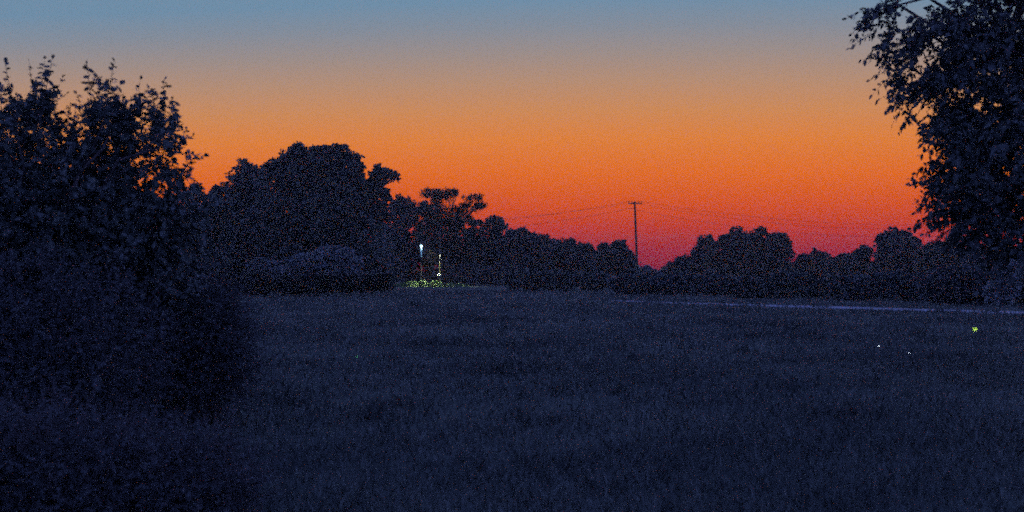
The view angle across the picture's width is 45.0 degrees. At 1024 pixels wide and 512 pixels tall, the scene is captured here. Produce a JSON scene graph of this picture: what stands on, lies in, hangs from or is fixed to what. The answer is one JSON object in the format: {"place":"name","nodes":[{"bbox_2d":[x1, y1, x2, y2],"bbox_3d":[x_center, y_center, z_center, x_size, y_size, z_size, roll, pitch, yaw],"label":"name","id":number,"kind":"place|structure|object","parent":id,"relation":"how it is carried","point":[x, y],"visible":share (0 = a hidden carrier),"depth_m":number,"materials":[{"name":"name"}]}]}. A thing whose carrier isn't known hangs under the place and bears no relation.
{"place":"outdoors","nodes":[
{"label":"outdoors","id":0,"kind":"place"},
{"bbox_2d":[0,0,1023,270],"label":"sky","id":1,"kind":"structure","parent":0,"point":[756,109],"materials":[{"name":"orange"}]},
{"bbox_2d":[3,275,1023,511],"bbox_3d":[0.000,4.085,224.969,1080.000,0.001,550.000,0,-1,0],"label":"ground","id":2,"kind":"structure","parent":0,"point":[501,287],"depth_m":14.89,"materials":[{"name":"green plant"}]},
{"bbox_2d":[0,229,202,438],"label":"bush","id":3,"kind":"object","parent":2,"relation":"on","point":[35,359],"visible":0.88,"depth_m":10.97,"materials":[{"name":"green plant"}]},
{"bbox_2d":[0,54,232,414],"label":"tree","id":4,"kind":"object","parent":2,"relation":"on","point":[53,202],"visible":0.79,"depth_m":11.74,"materials":[{"name":"green plant"}]},
{"bbox_2d":[87,187,158,270],"bbox_3d":[-20.877,-1.030,64.122,6.884,7.054,4.186,0,-1,0],"label":"tree","id":5,"kind":"object","parent":2,"relation":"on","point":[139,195],"visible":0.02,"depth_m":63.61,"materials":[{"name":"green plant"}]},
{"bbox_2d":[0,375,297,511],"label":"bush","id":6,"kind":"object","parent":2,"relation":"on","point":[52,476],"visible":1,"depth_m":7.42,"materials":[{"name":"green plant"}]},
{"bbox_2d":[101,252,285,430],"bbox_3d":[-3.322,0.963,12.399,2.062,2.063,1.607,0,-1,-23],"label":"bush","id":7,"kind":"object","parent":2,"relation":"on","point":[212,351],"visible":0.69,"depth_m":12.21,"materials":[{"name":"green plant"}]},
{"bbox_2d":[177,182,238,277],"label":"tree","id":8,"kind":"object","parent":2,"relation":"on","point":[221,235],"visible":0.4,"depth_m":77.61,"materials":[{"name":"green plant"}]},
{"bbox_2d":[208,158,277,287],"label":"tree","id":9,"kind":"object","parent":2,"relation":"on","point":[240,190],"visible":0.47,"depth_m":95.40,"materials":[{"name":"green plant"}]},
{"bbox_2d":[245,257,285,276],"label":"bush","id":10,"kind":"object","parent":2,"relation":"on","point":[267,266],"visible":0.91,"depth_m":81.73,"materials":[{"name":"green plant"}]},
{"bbox_2d":[230,269,396,296],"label":"bush","id":11,"kind":"object","parent":2,"relation":"on","point":[320,284],"visible":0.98,"depth_m":71.69,"materials":[{"name":"green plant"}]},
{"bbox_2d":[240,141,401,276],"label":"tree","id":12,"kind":"object","parent":2,"relation":"on","point":[326,199],"visible":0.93,"depth_m":89.34,"materials":[{"name":"green plant"}]},
{"bbox_2d":[283,244,365,276],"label":"bush","id":13,"kind":"object","parent":2,"relation":"on","point":[326,259],"visible":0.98,"depth_m":83.67,"materials":[{"name":"green plant"}]},
{"bbox_2d":[370,193,429,282],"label":"tree","id":14,"kind":"object","parent":2,"relation":"on","point":[401,226],"visible":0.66,"depth_m":133.31,"materials":[{"name":"green plant"}]},
{"bbox_2d":[420,243,422,286],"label":"lamp post","id":15,"kind":"object","parent":2,"relation":"on","point":[421,245],"visible":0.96,"depth_m":116.97,"materials":[{"name":"blue"}]},
{"bbox_2d":[395,279,472,286],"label":"weeds","id":16,"kind":"object","parent":2,"relation":"on","point":[432,283],"visible":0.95,"depth_m":114.23,"materials":[{"name":"green plant"}]},
{"bbox_2d":[438,256,440,280],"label":"metal post","id":17,"kind":"object","parent":2,"relation":"on","point":[439,274],"visible":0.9,"depth_m":115.96,"materials":[{"name":"metal"}]},
{"bbox_2d":[411,186,487,283],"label":"tree","id":18,"kind":"object","parent":2,"relation":"on","point":[437,245],"visible":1,"depth_m":129.72,"materials":[{"name":"green plant"}]},
{"bbox_2d":[432,262,529,285],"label":"bush","id":19,"kind":"object","parent":2,"relation":"on","point":[483,275],"visible":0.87,"depth_m":123.68,"materials":[{"name":"green plant"}]},
{"bbox_2d":[457,214,508,283],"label":"tree","id":20,"kind":"object","parent":2,"relation":"on","point":[487,254],"visible":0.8,"depth_m":131.50,"materials":[{"name":"green plant"}]},
{"bbox_2d":[495,226,555,273],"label":"tree","id":21,"kind":"object","parent":2,"relation":"on","point":[522,248],"visible":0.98,"depth_m":127.36,"materials":[{"name":"green plant"}]},
{"bbox_2d":[162,224,911,289],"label":"thicket","id":22,"kind":"object","parent":2,"relation":"on","point":[387,259],"visible":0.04,"depth_m":100.88,"materials":[{"name":"green plant"}]},
{"bbox_2d":[503,269,615,290],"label":"bush","id":23,"kind":"object","parent":2,"relation":"on","point":[560,280],"visible":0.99,"depth_m":91.59,"materials":[{"name":"green plant"}]},
{"bbox_2d":[537,237,582,273],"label":"tree","id":24,"kind":"object","parent":2,"relation":"on","point":[563,250],"visible":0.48,"depth_m":133.38,"materials":[{"name":"green plant"}]},
{"bbox_2d":[565,242,597,272],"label":"tree","id":25,"kind":"object","parent":2,"relation":"on","point":[579,261],"visible":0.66,"depth_m":129.50,"materials":[{"name":"green plant"}]},
{"bbox_2d":[588,239,639,278],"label":"tree","id":26,"kind":"object","parent":2,"relation":"on","point":[615,257],"visible":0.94,"depth_m":125.45,"materials":[{"name":"green plant"}]},
{"bbox_2d":[628,201,641,267],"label":"utility pole","id":27,"kind":"object","parent":2,"relation":"on","point":[636,245],"visible":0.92,"depth_m":171.92,"materials":[{"name":"brown wood"}]},
{"bbox_2d":[510,202,869,228],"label":"power line","id":28,"kind":"object","parent":27,"relation":"attached to","point":[696,213],"visible":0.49,"depth_m":172.34,"materials":[{"name":"black metal"}]},
{"bbox_2d":[509,209,935,236],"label":"power line","id":29,"kind":"object","parent":27,"relation":"attached to","point":[714,223],"visible":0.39,"depth_m":172.51,"materials":[{"name":"black metal"}]},
{"bbox_2d":[504,202,954,224],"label":"power line","id":30,"kind":"object","parent":27,"relation":"attached to","point":[707,211],"visible":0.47,"depth_m":172.33,"materials":[{"name":"black metal"}]},
{"bbox_2d":[639,264,664,276],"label":"bush","id":31,"kind":"object","parent":2,"relation":"on","point":[649,270],"visible":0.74,"depth_m":149.72,"materials":[{"name":"green plant"}]},
{"bbox_2d":[657,261,676,277],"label":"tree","id":32,"kind":"object","parent":2,"relation":"on","point":[664,270],"visible":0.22,"depth_m":169.65,"materials":[{"name":"green plant"}]},
{"bbox_2d":[607,269,735,295],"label":"bush","id":33,"kind":"object","parent":2,"relation":"on","point":[682,283],"visible":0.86,"depth_m":75.66,"materials":[{"name":"green plant"}]},
{"bbox_2d":[666,233,716,275],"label":"tree","id":34,"kind":"object","parent":2,"relation":"on","point":[691,263],"visible":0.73,"depth_m":139.57,"materials":[{"name":"green plant"}]},
{"bbox_2d":[700,225,796,280],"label":"tree","id":35,"kind":"object","parent":2,"relation":"on","point":[738,252],"visible":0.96,"depth_m":137.37,"materials":[{"name":"green plant"}]},
{"bbox_2d":[718,269,836,298],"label":"bush","id":36,"kind":"object","parent":2,"relation":"on","point":[783,284],"visible":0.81,"depth_m":67.68,"materials":[{"name":"green plant"}]},
{"bbox_2d":[790,247,834,279],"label":"tree","id":37,"kind":"object","parent":2,"relation":"on","point":[816,262],"visible":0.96,"depth_m":145.51,"materials":[{"name":"green plant"}]},
{"bbox_2d":[819,252,853,277],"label":"tree","id":38,"kind":"object","parent":2,"relation":"on","point":[839,262],"visible":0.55,"depth_m":151.42,"materials":[{"name":"green plant"}]},
{"bbox_2d":[846,244,873,277],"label":"tree","id":39,"kind":"object","parent":2,"relation":"on","point":[858,260],"visible":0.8,"depth_m":131.57,"materials":[{"name":"green plant"}]},
{"bbox_2d":[827,269,925,301],"bbox_3d":[18.754,1.555,62.045,5.945,1.881,2.070,0,-1,0],"label":"bush","id":40,"kind":"object","parent":2,"relation":"on","point":[892,284],"visible":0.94,"depth_m":61.60,"materials":[{"name":"green plant"}]},
{"bbox_2d":[865,226,921,277],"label":"tree","id":41,"kind":"object","parent":2,"relation":"on","point":[895,247],"visible":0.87,"depth_m":127.45,"materials":[{"name":"green plant"}]},
{"bbox_2d":[842,0,1023,309],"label":"broadleaf tree","id":42,"kind":"object","parent":2,"relation":"on","point":[981,149],"visible":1,"depth_m":15.87,"materials":[{"name":"green plant"}]},
{"bbox_2d":[911,237,982,280],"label":"tree","id":43,"kind":"object","parent":2,"relation":"on","point":[923,264],"visible":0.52,"depth_m":117.49,"materials":[{"name":"green plant"}]},
{"bbox_2d":[914,263,993,304],"bbox_3d":[20.223,1.362,56.006,3.898,2.112,1.942,0,-1,0],"label":"bush","id":44,"kind":"object","parent":2,"relation":"on","point":[943,285],"visible":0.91,"depth_m":55.61,"materials":[{"name":"green plant"}]},
{"bbox_2d":[963,235,1023,278],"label":"tree","id":45,"kind":"object","parent":2,"relation":"on","point":[981,256],"visible":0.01,"depth_m":109.74,"materials":[{"name":"green plant"}]},
{"bbox_2d":[981,259,1023,305],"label":"bush","id":46,"kind":"object","parent":2,"relation":"on","point":[992,297],"visible":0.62,"depth_m":53.77,"materials":[{"name":"green plant"}]},
{"bbox_2d":[1015,273,1023,304],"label":"bush","id":47,"kind":"object","parent":2,"relation":"on","point":[1019,300],"visible":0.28,"depth_m":54.87,"materials":[{"name":"green plant"}]},
{"bbox_2d":[616,300,1023,313],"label":"gravel road","id":48,"kind":"structure","parent":0,"point":[838,307],"depth_m":50.89,"materials":[{"name":"grey gravel"}]}
]}

